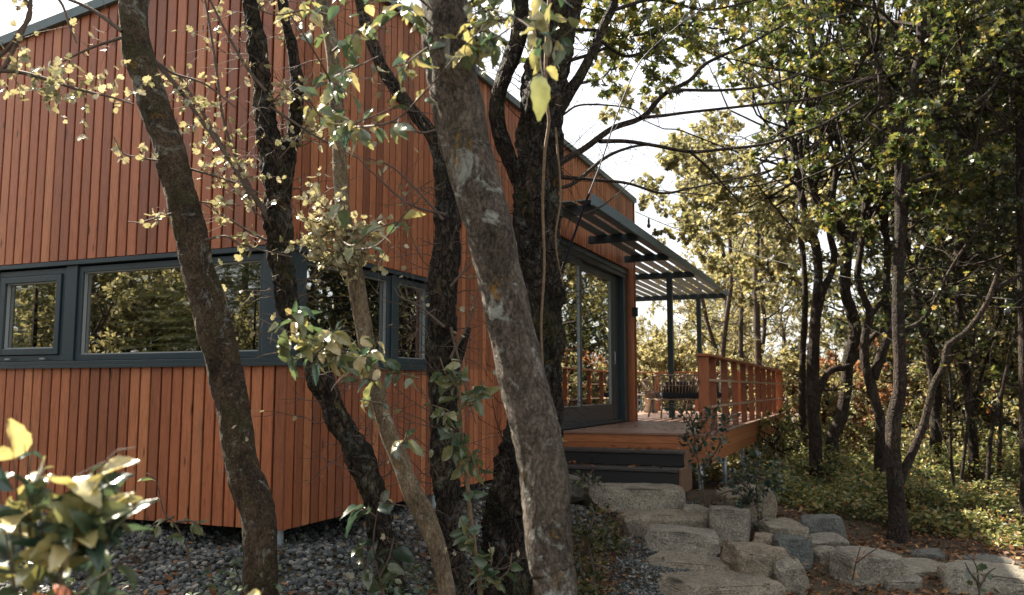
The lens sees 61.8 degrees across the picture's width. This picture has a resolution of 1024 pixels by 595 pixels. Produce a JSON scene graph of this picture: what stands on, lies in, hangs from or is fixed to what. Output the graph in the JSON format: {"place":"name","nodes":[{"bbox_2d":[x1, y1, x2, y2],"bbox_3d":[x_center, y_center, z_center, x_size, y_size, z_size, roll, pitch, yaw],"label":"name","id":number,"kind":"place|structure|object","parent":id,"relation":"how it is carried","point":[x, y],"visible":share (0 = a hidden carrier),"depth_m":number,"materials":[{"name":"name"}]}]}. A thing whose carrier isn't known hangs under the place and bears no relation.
{"place":"outdoors","nodes":[
{"label":"outdoors","id":0,"kind":"place"},
{"bbox_2d":[0,0,1015,400],"label":"sky","id":1,"kind":"structure","parent":0,"point":[574,120],"materials":[{"name":"white"}]},
{"bbox_2d":[21,400,1023,594],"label":"ground","id":2,"kind":"structure","parent":0,"point":[863,529],"depth_m":8.18,"materials":[{"name":"soil"}]},
{"bbox_2d":[34,547,81,594],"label":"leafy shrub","id":3,"kind":"object","parent":2,"relation":"on","point":[59,589],"visible":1,"depth_m":1.56,"materials":[{"name":"brown plant"}]},
{"bbox_2d":[0,418,159,594],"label":"leafy shrub","id":4,"kind":"object","parent":2,"relation":"on","point":[88,515],"visible":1,"depth_m":1.70,"materials":[{"name":"green plant"}]},
{"bbox_2d":[0,0,159,141],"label":"hawthorn tree","id":5,"kind":"object","parent":2,"relation":"on","point":[49,90],"visible":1,"depth_m":4.13,"materials":[{"name":"yellow plant"}]},
{"bbox_2d":[8,0,293,594],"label":"hawthorn tree","id":6,"kind":"object","parent":2,"relation":"on","point":[247,481],"visible":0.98,"depth_m":4.58,"materials":[{"name":"brown plant"}]},
{"bbox_2d":[5,533,436,594],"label":"undergrowth","id":7,"kind":"object","parent":2,"relation":"on","point":[396,590],"visible":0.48,"depth_m":4.65,"materials":[{"name":"green plant"}]},
{"bbox_2d":[159,0,439,594],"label":"rough barked tree","id":8,"kind":"object","parent":2,"relation":"on","point":[277,155],"visible":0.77,"depth_m":4.98,"materials":[{"name":"brown plant"}]},
{"bbox_2d":[0,482,601,594],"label":"gravel","id":9,"kind":"structure","parent":2,"relation":"on","point":[304,548],"depth_m":5.54,"materials":[{"name":"gravel"}]},
{"bbox_2d":[137,473,208,572],"bbox_3d":[-1.902,1.262,4.798,0.386,0.551,0.150,2,-6,-15],"label":"seedling","id":10,"kind":"object","parent":9,"relation":"on","point":[196,528],"visible":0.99,"depth_m":4.79,"materials":[{"name":"green plant"}]},
{"bbox_2d":[0,0,637,544],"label":"wooden house","id":11,"kind":"structure","parent":2,"relation":"on","point":[100,356],"depth_m":6.49,"materials":[{"name":"brown wood"}]},
{"bbox_2d":[0,268,66,361],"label":"window","id":12,"kind":"structure","parent":11,"relation":"in","point":[32,302],"depth_m":6.73,"materials":[{"name":"glass"}]},
{"bbox_2d":[75,253,264,360],"bbox_3d":[-2.490,0.089,6.221,1.755,0.718,0.075,-2,-7,22],"label":"window","id":13,"kind":"structure","parent":11,"relation":"in","point":[139,310],"depth_m":6.29,"materials":[{"name":"glass"}]},
{"bbox_2d":[305,259,390,361],"bbox_3d":[-1.266,0.120,6.516,0.075,0.718,1.195,-2,-7,22],"label":"window","id":14,"kind":"structure","parent":11,"relation":"in","point":[334,293],"depth_m":6.49,"materials":[{"name":"glass"}]},
{"bbox_2d":[397,278,428,364],"bbox_3d":[-0.890,0.217,7.424,0.075,0.718,0.580,-2,-7,22],"label":"window","id":15,"kind":"structure","parent":11,"relation":"in","point":[403,357],"depth_m":7.45,"materials":[{"name":"glass"}]},
{"bbox_2d":[560,238,628,429],"bbox_3d":[1.063,0.581,12.175,0.170,2.475,4.115,-2,-7,22],"label":"sliding door","id":16,"kind":"structure","parent":11,"relation":"in","point":[600,346],"depth_m":12.65,"materials":[{"name":"glass"}]},
{"bbox_2d":[635,211,1023,315],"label":"string light","id":17,"kind":"object","parent":11,"relation":"hanging from","point":[1007,311],"visible":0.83,"depth_m":11.29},
{"bbox_2d":[246,0,501,594],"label":"slim tree","id":18,"kind":"object","parent":2,"relation":"on","point":[349,251],"visible":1,"depth_m":3.90,"materials":[{"name":"green plant"}]},
{"bbox_2d":[340,489,416,594],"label":"leafy shrub","id":19,"kind":"object","parent":2,"relation":"on","point":[388,570],"visible":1,"depth_m":4.19,"materials":[{"name":"green plant"}]},
{"bbox_2d":[330,0,532,594],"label":"rough barked tree","id":20,"kind":"object","parent":2,"relation":"on","point":[444,276],"visible":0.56,"depth_m":5.26,"materials":[{"name":"brown plant"}]},
{"bbox_2d":[380,353,523,594],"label":"climbing vine","id":21,"kind":"object","parent":2,"relation":"on","point":[458,443],"visible":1,"depth_m":4.45,"materials":[{"name":"green plant"}]},
{"bbox_2d":[327,0,588,594],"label":"lichened tree","id":22,"kind":"object","parent":2,"relation":"on","point":[446,30],"visible":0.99,"depth_m":3.03,"materials":[{"name":"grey plant"}]},
{"bbox_2d":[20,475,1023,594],"bbox_3d":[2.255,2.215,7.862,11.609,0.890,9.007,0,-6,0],"label":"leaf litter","id":23,"kind":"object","parent":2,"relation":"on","point":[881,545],"visible":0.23,"depth_m":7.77,"materials":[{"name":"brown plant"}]},
{"bbox_2d":[569,474,590,501],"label":"boulder","id":24,"kind":"object","parent":2,"relation":"on","point":[577,492],"visible":0.38,"depth_m":9.17,"materials":[{"name":"stone"}]},
{"bbox_2d":[571,499,615,594],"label":"leafy shrub","id":25,"kind":"object","parent":2,"relation":"on","point":[592,569],"visible":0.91,"depth_m":6.43,"materials":[{"name":"green plant"}]},
{"bbox_2d":[571,496,632,594],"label":"undergrowth","id":26,"kind":"object","parent":2,"relation":"on","point":[594,591],"visible":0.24,"depth_m":7.44,"materials":[{"name":"green plant"}]},
{"bbox_2d":[564,447,691,492],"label":"timber steps","id":27,"kind":"structure","parent":2,"relation":"on","point":[679,473],"depth_m":9.98,"materials":[{"name":"wood"}]},
{"bbox_2d":[581,483,685,512],"bbox_3d":[1.287,2.187,9.164,1.075,0.379,0.741,0,-6,0],"label":"boulder","id":28,"kind":"object","parent":2,"relation":"on","point":[634,496],"visible":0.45,"depth_m":8.90,"materials":[{"name":"stone"}]},
{"bbox_2d":[615,509,707,536],"bbox_3d":[1.505,2.295,8.562,0.990,0.330,0.471,2,-6,-16],"label":"boulder","id":29,"kind":"object","parent":2,"relation":"on","point":[636,523],"visible":0.46,"depth_m":8.38,"materials":[{"name":"stone"}]},
{"bbox_2d":[637,329,685,410],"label":"broadleaf tree","id":30,"kind":"object","parent":2,"relation":"on","point":[645,353],"visible":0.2,"depth_m":21.83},
{"bbox_2d":[422,0,915,594],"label":"maple tree","id":31,"kind":"object","parent":2,"relation":"on","point":[502,524],"visible":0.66,"depth_m":6.39,"materials":[{"name":"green plant"}]},
{"bbox_2d":[540,0,563,363],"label":"hanging vine","id":32,"kind":"object","parent":31,"relation":"hanging from","point":[542,196],"visible":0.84,"depth_m":5.88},
{"bbox_2d":[559,0,715,276],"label":"branch","id":33,"kind":"object","parent":31,"relation":"attached to","point":[576,228],"visible":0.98,"depth_m":5.39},
{"bbox_2d":[637,324,705,410],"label":"broadleaf tree","id":34,"kind":"object","parent":2,"relation":"on","point":[655,334],"visible":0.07,"depth_m":25.14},
{"bbox_2d":[563,411,785,489],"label":"timber deck","id":35,"kind":"structure","parent":2,"relation":"on","point":[741,436],"depth_m":10.89,"materials":[{"name":"brown wood"}]},
{"bbox_2d":[561,194,728,417],"bbox_3d":[1.032,0.773,15.187,4.080,2.739,10.470,-2,-7,22],"label":"pergola","id":36,"kind":"object","parent":35,"relation":"on","point":[633,231],"visible":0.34,"depth_m":14.94,"materials":[{"name":"metal"}]},
{"bbox_2d":[640,374,698,417],"bbox_3d":[3.036,1.818,15.786,1.144,0.787,0.814,1,-6,-10],"label":"bench","id":37,"kind":"object","parent":35,"relation":"on","point":[682,390],"visible":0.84,"depth_m":15.55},
{"bbox_2d":[637,371,771,411],"bbox_3d":[3.399,2.251,20.499,5.635,0.926,0.150,-2,-7,22],"label":"deck railing","id":38,"kind":"object","parent":35,"relation":"on","point":[696,401],"visible":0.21,"depth_m":20.09,"materials":[{"name":"brown wood"}]},
{"bbox_2d":[677,375,731,415],"bbox_3d":[3.838,1.947,16.998,1.143,0.787,0.814,-2,-6,20],"label":"wicker armchair","id":39,"kind":"object","parent":35,"relation":"on","point":[719,395],"visible":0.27,"depth_m":16.81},
{"bbox_2d":[695,353,782,432],"bbox_3d":[4.192,1.637,14.825,0.160,0.946,10.125,-2,-7,22],"label":"deck railing","id":40,"kind":"object","parent":35,"relation":"on","point":[707,379],"visible":0.85,"depth_m":12.71,"materials":[{"name":"brown wood"}]},
{"bbox_2d":[642,524,720,556],"bbox_3d":[1.571,2.325,7.949,0.717,0.360,0.528,-2,-6,14],"label":"boulder","id":41,"kind":"object","parent":2,"relation":"on","point":[695,540],"visible":0.63,"depth_m":7.78,"materials":[{"name":"stone"}]},
{"bbox_2d":[645,550,729,570],"bbox_3d":[1.538,2.354,7.446,0.745,0.220,0.530,-1,-6,13],"label":"boulder","id":42,"kind":"object","parent":2,"relation":"on","point":[683,560],"visible":0.42,"depth_m":7.32,"materials":[{"name":"stone"}]},
{"bbox_2d":[653,236,727,403],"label":"birch tree","id":43,"kind":"object","parent":2,"relation":"on","point":[690,304],"visible":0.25,"depth_m":21.59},
{"bbox_2d":[641,330,753,460],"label":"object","id":44,"kind":"object","parent":2,"relation":"on","point":[681,354],"visible":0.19,"depth_m":22.20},
{"bbox_2d":[645,226,762,366],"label":"birch tree","id":45,"kind":"object","parent":2,"relation":"on","point":[740,324],"visible":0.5,"depth_m":24.41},
{"bbox_2d":[660,285,753,361],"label":"broadleaf tree","id":46,"kind":"object","parent":2,"relation":"on","point":[683,309],"visible":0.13,"depth_m":33.82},
{"bbox_2d":[675,332,754,459],"bbox_3d":[5.790,3.040,23.873,3.210,4.243,3.168,-3,-7,25],"label":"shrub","id":47,"kind":"object","parent":2,"relation":"on","point":[731,352],"visible":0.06,"depth_m":24.46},
{"bbox_2d":[657,570,785,594],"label":"boulder","id":48,"kind":"object","parent":2,"relation":"on","point":[726,582],"visible":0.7,"depth_m":6.64,"materials":[{"name":"stone"}]},
{"bbox_2d":[673,239,779,365],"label":"broadleaf tree","id":49,"kind":"object","parent":2,"relation":"on","point":[734,328],"visible":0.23,"depth_m":26.92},
{"bbox_2d":[654,133,799,410],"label":"birch tree","id":50,"kind":"object","parent":2,"relation":"on","point":[726,322],"visible":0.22,"depth_m":20.96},
{"bbox_2d":[707,505,750,544],"bbox_3d":[2.135,2.289,8.416,0.419,0.453,0.448,-2,-6,18],"label":"boulder","id":51,"kind":"object","parent":2,"relation":"on","point":[730,523],"visible":0.66,"depth_m":8.26,"materials":[{"name":"stone"}]},
{"bbox_2d":[681,183,796,358],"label":"broadleaf tree","id":52,"kind":"object","parent":2,"relation":"on","point":[723,303],"visible":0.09,"depth_m":32.57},
{"bbox_2d":[686,344,798,468],"bbox_3d":[5.951,3.005,21.806,2.852,3.818,2.889,-3,-7,23],"label":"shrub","id":53,"kind":"object","parent":2,"relation":"on","point":[765,360],"visible":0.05,"depth_m":21.48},
{"bbox_2d":[714,483,777,525],"bbox_3d":[2.477,2.249,9.063,0.592,0.519,0.624,0,-6,0],"label":"boulder","id":54,"kind":"object","parent":2,"relation":"on","point":[768,505],"visible":0.3,"depth_m":8.85,"materials":[{"name":"stone"}]},
{"bbox_2d":[715,448,788,528],"bbox_3d":[2.391,1.971,8.534,0.747,0.925,0.320,0,-6,0],"label":"evergreen shrub","id":55,"kind":"object","parent":2,"relation":"on","point":[768,481],"visible":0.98,"depth_m":8.54,"materials":[{"name":"green plant"}]},
{"bbox_2d":[720,542,788,579],"bbox_3d":[2.081,2.310,7.254,0.533,0.422,0.528,1,-6,-12],"label":"boulder","id":56,"kind":"object","parent":2,"relation":"on","point":[762,561],"visible":0.43,"depth_m":7.08,"materials":[{"name":"stone"}]},
{"bbox_2d":[654,56,858,452],"bbox_3d":[4.416,-0.651,16.568,3.597,7.177,5.864,0,-6,0],"label":"slender tree","id":57,"kind":"object","parent":2,"relation":"on","point":[724,268],"visible":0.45,"depth_m":15.62,"materials":[{"name":"green plant"}]},
{"bbox_2d":[684,116,838,411],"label":"birch tree","id":58,"kind":"object","parent":2,"relation":"on","point":[757,330],"visible":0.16,"depth_m":20.01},
{"bbox_2d":[726,232,800,359],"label":"broadleaf tree","id":59,"kind":"object","parent":2,"relation":"on","point":[790,327],"visible":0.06,"depth_m":44.60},
{"bbox_2d":[703,184,830,438],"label":"broadleaf tree","id":60,"kind":"object","parent":2,"relation":"on","point":[793,311],"visible":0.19,"depth_m":26.86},
{"bbox_2d":[717,340,820,471],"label":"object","id":61,"kind":"object","parent":2,"relation":"on","point":[792,364],"visible":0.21,"depth_m":20.30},
{"bbox_2d":[562,428,983,481],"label":"undergrowth","id":62,"kind":"object","parent":2,"relation":"on","point":[714,473],"visible":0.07,"depth_m":17.04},
{"bbox_2d":[751,405,808,467],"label":"broadleaf tree","id":63,"kind":"object","parent":2,"relation":"on","point":[779,434],"visible":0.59,"depth_m":14.27,"materials":[{"name":"green plant"}]},
{"bbox_2d":[758,517,808,537],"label":"boulder","id":64,"kind":"object","parent":2,"relation":"on","point":[785,525],"visible":0.48,"depth_m":8.26,"materials":[{"name":"stone"}]},
{"bbox_2d":[727,214,840,420],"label":"broadleaf tree","id":65,"kind":"object","parent":2,"relation":"on","point":[769,313],"visible":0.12,"depth_m":35.84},
{"bbox_2d":[771,557,809,594],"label":"boulder","id":66,"kind":"object","parent":2,"relation":"on","point":[789,574],"visible":0.7,"depth_m":6.85,"materials":[{"name":"stone"}]},
{"bbox_2d":[598,0,983,475],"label":"maple tree","id":67,"kind":"object","parent":2,"relation":"on","point":[694,224],"visible":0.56,"depth_m":12.47,"materials":[{"name":"green plant"}]},
{"bbox_2d":[771,534,813,569],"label":"boulder","id":68,"kind":"object","parent":2,"relation":"on","point":[800,547],"visible":0.49,"depth_m":7.58,"materials":[{"name":"stone"}]},
{"bbox_2d":[764,360,874,468],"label":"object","id":69,"kind":"object","parent":2,"relation":"on","point":[829,394],"visible":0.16,"depth_m":19.30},
{"bbox_2d":[800,514,846,538],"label":"boulder","id":70,"kind":"object","parent":2,"relation":"on","point":[816,523],"visible":0.35,"depth_m":8.48,"materials":[{"name":"stone"}]},
{"bbox_2d":[813,545,834,564],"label":"boulder","id":71,"kind":"object","parent":2,"relation":"on","point":[822,554],"visible":0.33,"depth_m":7.70,"materials":[{"name":"stone"}]},
{"bbox_2d":[808,532,849,546],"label":"boulder","id":72,"kind":"object","parent":2,"relation":"on","point":[827,539],"visible":0.34,"depth_m":8.04,"materials":[{"name":"stone"}]},
{"bbox_2d":[668,0,1023,543],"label":"maple tree","id":73,"kind":"object","parent":2,"relation":"on","point":[901,151],"visible":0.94,"depth_m":9.54,"materials":[{"name":"green plant"}]},
{"bbox_2d":[821,406,874,463],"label":"broadleaf tree","id":74,"kind":"object","parent":2,"relation":"on","point":[847,427],"visible":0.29,"depth_m":15.63,"materials":[{"name":"green plant"}]},
{"bbox_2d":[686,0,1016,474],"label":"maple tree","id":75,"kind":"object","parent":2,"relation":"on","point":[836,427],"visible":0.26,"depth_m":12.80,"materials":[{"name":"green plant"}]},
{"bbox_2d":[783,333,925,453],"bbox_3d":[8.464,2.928,20.658,3.104,4.229,2.956,2,-7,-22],"label":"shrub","id":76,"kind":"object","parent":2,"relation":"on","point":[795,391],"visible":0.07,"depth_m":20.67,"materials":[{"name":"green plant"}]},
{"bbox_2d":[829,546,901,589],"bbox_3d":[3.059,2.378,7.403,0.563,0.394,0.520,0,-6,0],"label":"boulder","id":77,"kind":"object","parent":2,"relation":"on","point":[880,566],"visible":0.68,"depth_m":7.20,"materials":[{"name":"stone"}]},
{"bbox_2d":[787,95,963,434],"bbox_3d":[11.685,-0.806,25.506,6.642,12.411,6.394,5,-8,-38],"label":"broadleaf tree","id":78,"kind":"object","parent":2,"relation":"on","point":[826,257],"visible":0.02,"depth_m":25.81,"materials":[{"name":"green plant"}]},
{"bbox_2d":[755,0,1003,480],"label":"maple tree","id":79,"kind":"object","parent":2,"relation":"on","point":[871,375],"visible":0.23,"depth_m":11.56,"materials":[{"name":"green plant"}]},
{"bbox_2d":[835,373,929,456],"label":"broadleaf tree","id":80,"kind":"object","parent":2,"relation":"on","point":[882,394],"visible":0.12,"depth_m":18.61,"materials":[{"name":"green plant"}]},
{"bbox_2d":[757,428,1023,549],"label":"undergrowth","id":81,"kind":"object","parent":2,"relation":"on","point":[842,493],"visible":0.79,"depth_m":10.62,"materials":[{"name":"green plant"}]},
{"bbox_2d":[782,10,1015,446],"bbox_3d":[10.153,-1.276,21.374,6.650,12.908,6.908,-2,-6,20],"label":"broadleaf tree","id":82,"kind":"object","parent":2,"relation":"on","point":[837,298],"visible":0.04,"depth_m":21.93,"materials":[{"name":"green plant"}]},
{"bbox_2d":[884,573,922,592],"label":"boulder","id":83,"kind":"object","parent":2,"relation":"on","point":[906,581],"visible":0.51,"depth_m":7.08,"materials":[{"name":"stone"}]},
{"bbox_2d":[836,347,980,441],"bbox_3d":[9.348,2.801,19.794,3.168,4.243,3.210,-6,-8,44],"label":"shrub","id":84,"kind":"object","parent":2,"relation":"on","point":[908,387],"visible":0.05,"depth_m":19.94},
{"bbox_2d":[863,399,958,443],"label":"broadleaf tree","id":85,"kind":"object","parent":2,"relation":"on","point":[913,427],"visible":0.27,"depth_m":16.72,"materials":[{"name":"green plant"}]},
{"bbox_2d":[807,113,1016,442],"bbox_3d":[9.918,-0.058,20.318,5.115,9.929,5.314,-6,-9,45],"label":"broadleaf tree","id":86,"kind":"object","parent":2,"relation":"on","point":[866,265],"visible":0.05,"depth_m":20.73,"materials":[{"name":"green plant"}]},
{"bbox_2d":[808,9,1016,470],"bbox_3d":[7.141,-1.336,13.454,4.856,8.372,3.270,-2,-6,14],"label":"slender tree","id":87,"kind":"object","parent":2,"relation":"on","point":[935,435],"visible":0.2,"depth_m":13.34,"materials":[{"name":"green plant"}]},
{"bbox_2d":[901,558,944,580],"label":"boulder","id":88,"kind":"object","parent":2,"relation":"on","point":[923,567],"visible":0.27,"depth_m":7.66,"materials":[{"name":"stone"}]},
{"bbox_2d":[830,0,1017,475],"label":"slender tree","id":89,"kind":"object","parent":2,"relation":"on","point":[973,450],"visible":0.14,"depth_m":12.90,"materials":[{"name":"green plant"}]},
{"bbox_2d":[908,548,944,559],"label":"boulder","id":90,"kind":"object","parent":2,"relation":"on","point":[932,553],"visible":0.39,"depth_m":8.21,"materials":[{"name":"stone"}]},
{"bbox_2d":[842,44,1016,447],"bbox_3d":[9.894,-0.658,17.871,5.580,10.426,5.371,1,-6,-5],"label":"broadleaf tree","id":91,"kind":"object","parent":2,"relation":"on","point":[890,349],"visible":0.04,"depth_m":17.99,"materials":[{"name":"green plant"}]},
{"bbox_2d":[848,0,1023,523],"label":"slender tree","id":92,"kind":"object","parent":2,"relation":"on","point":[1005,210],"visible":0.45,"depth_m":10.04,"materials":[{"name":"green plant"}]},
{"bbox_2d":[861,323,1014,457],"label":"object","id":93,"kind":"object","parent":2,"relation":"on","point":[945,404],"visible":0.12,"depth_m":17.53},
{"bbox_2d":[877,42,1017,446],"bbox_3d":[10.129,-0.829,16.917,5.314,9.929,5.115,2,-6,-20],"label":"broadleaf tree","id":94,"kind":"object","parent":2,"relation":"on","point":[910,353],"visible":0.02,"depth_m":17.23,"materials":[{"name":"green plant"}]},
{"bbox_2d":[878,282,1017,503],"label":"sapling","id":95,"kind":"object","parent":2,"relation":"on","point":[924,330],"visible":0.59,"depth_m":11.41,"materials":[{"name":"brown plant"}]},
{"bbox_2d":[891,6,1018,426],"bbox_3d":[9.717,-1.931,15.016,5.845,10.922,5.627,3,-7,-29],"label":"broadleaf tree","id":96,"kind":"object","parent":2,"relation":"on","point":[929,277],"visible":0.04,"depth_m":15.33,"materials":[{"name":"green plant"}]},
{"bbox_2d":[906,339,1012,440],"bbox_3d":[9.967,2.818,18.753,2.889,3.818,2.852,-2,-6,15],"label":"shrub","id":97,"kind":"object","parent":2,"relation":"on","point":[912,392],"visible":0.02,"depth_m":18.73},
{"bbox_2d":[904,201,1018,487],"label":"sapling","id":98,"kind":"object","parent":2,"relation":"on","point":[965,439],"visible":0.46,"depth_m":11.77,"materials":[{"name":"green plant"}]},
{"bbox_2d":[932,309,1019,458],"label":"broadleaf tree","id":99,"kind":"object","parent":2,"relation":"on","point":[1014,386],"visible":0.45,"depth_m":12.68,"materials":[{"name":"green plant"}]},
{"bbox_2d":[934,261,1017,478],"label":"sapling","id":100,"kind":"object","parent":2,"relation":"on","point":[980,277],"visible":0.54,"depth_m":12.61,"materials":[{"name":"green plant"}]},
{"bbox_2d":[936,211,1018,485],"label":"sapling","id":101,"kind":"object","parent":2,"relation":"on","point":[999,448],"visible":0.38,"depth_m":12.36,"materials":[{"name":"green plant"}]},
{"bbox_2d":[964,560,995,594],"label":"seedling","id":102,"kind":"object","parent":2,"relation":"on","point":[982,567],"visible":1,"depth_m":6.70,"materials":[{"name":"green plant"}]},
{"bbox_2d":[937,560,1023,594],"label":"boulder","id":103,"kind":"object","parent":2,"relation":"on","point":[1007,579],"visible":0.84,"depth_m":7.05,"materials":[{"name":"stone"}]},
{"bbox_2d":[951,249,1018,490],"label":"sapling","id":104,"kind":"object","parent":2,"relation":"on","point":[993,423],"visible":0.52,"depth_m":11.94,"materials":[{"name":"green plant"}]},
{"bbox_2d":[952,250,1018,454],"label":"broadleaf tree","id":105,"kind":"object","parent":2,"relation":"on","point":[1014,409],"visible":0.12,"depth_m":15.38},
{"bbox_2d":[955,356,1018,448],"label":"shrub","id":106,"kind":"object","parent":2,"relation":"on","point":[990,388],"visible":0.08,"depth_m":16.51,"materials":[{"name":"green plant"}]},
{"bbox_2d":[961,554,1019,565],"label":"boulder","id":107,"kind":"object","parent":2,"relation":"on","point":[989,558],"visible":0.31,"depth_m":7.98,"materials":[{"name":"stone"}]},
{"bbox_2d":[575,501,755,594],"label":"gravel","id":108,"kind":"structure","parent":0,"point":[636,562],"depth_m":7.05,"materials":[{"name":"gravel"}]},
{"bbox_2d":[679,504,708,513],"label":"boulder","id":109,"kind":"object","parent":108,"relation":"on","point":[697,508],"visible":0.39,"depth_m":8.72,"materials":[{"name":"stone"}]},
{"bbox_2d":[664,403,741,506],"bbox_3d":[1.986,1.627,8.872,0.787,1.064,0.262,0,-6,0],"label":"evergreen shrub","id":110,"kind":"object","parent":109,"relation":"on","point":[708,412],"visible":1,"depth_m":8.89,"materials":[{"name":"green plant"}]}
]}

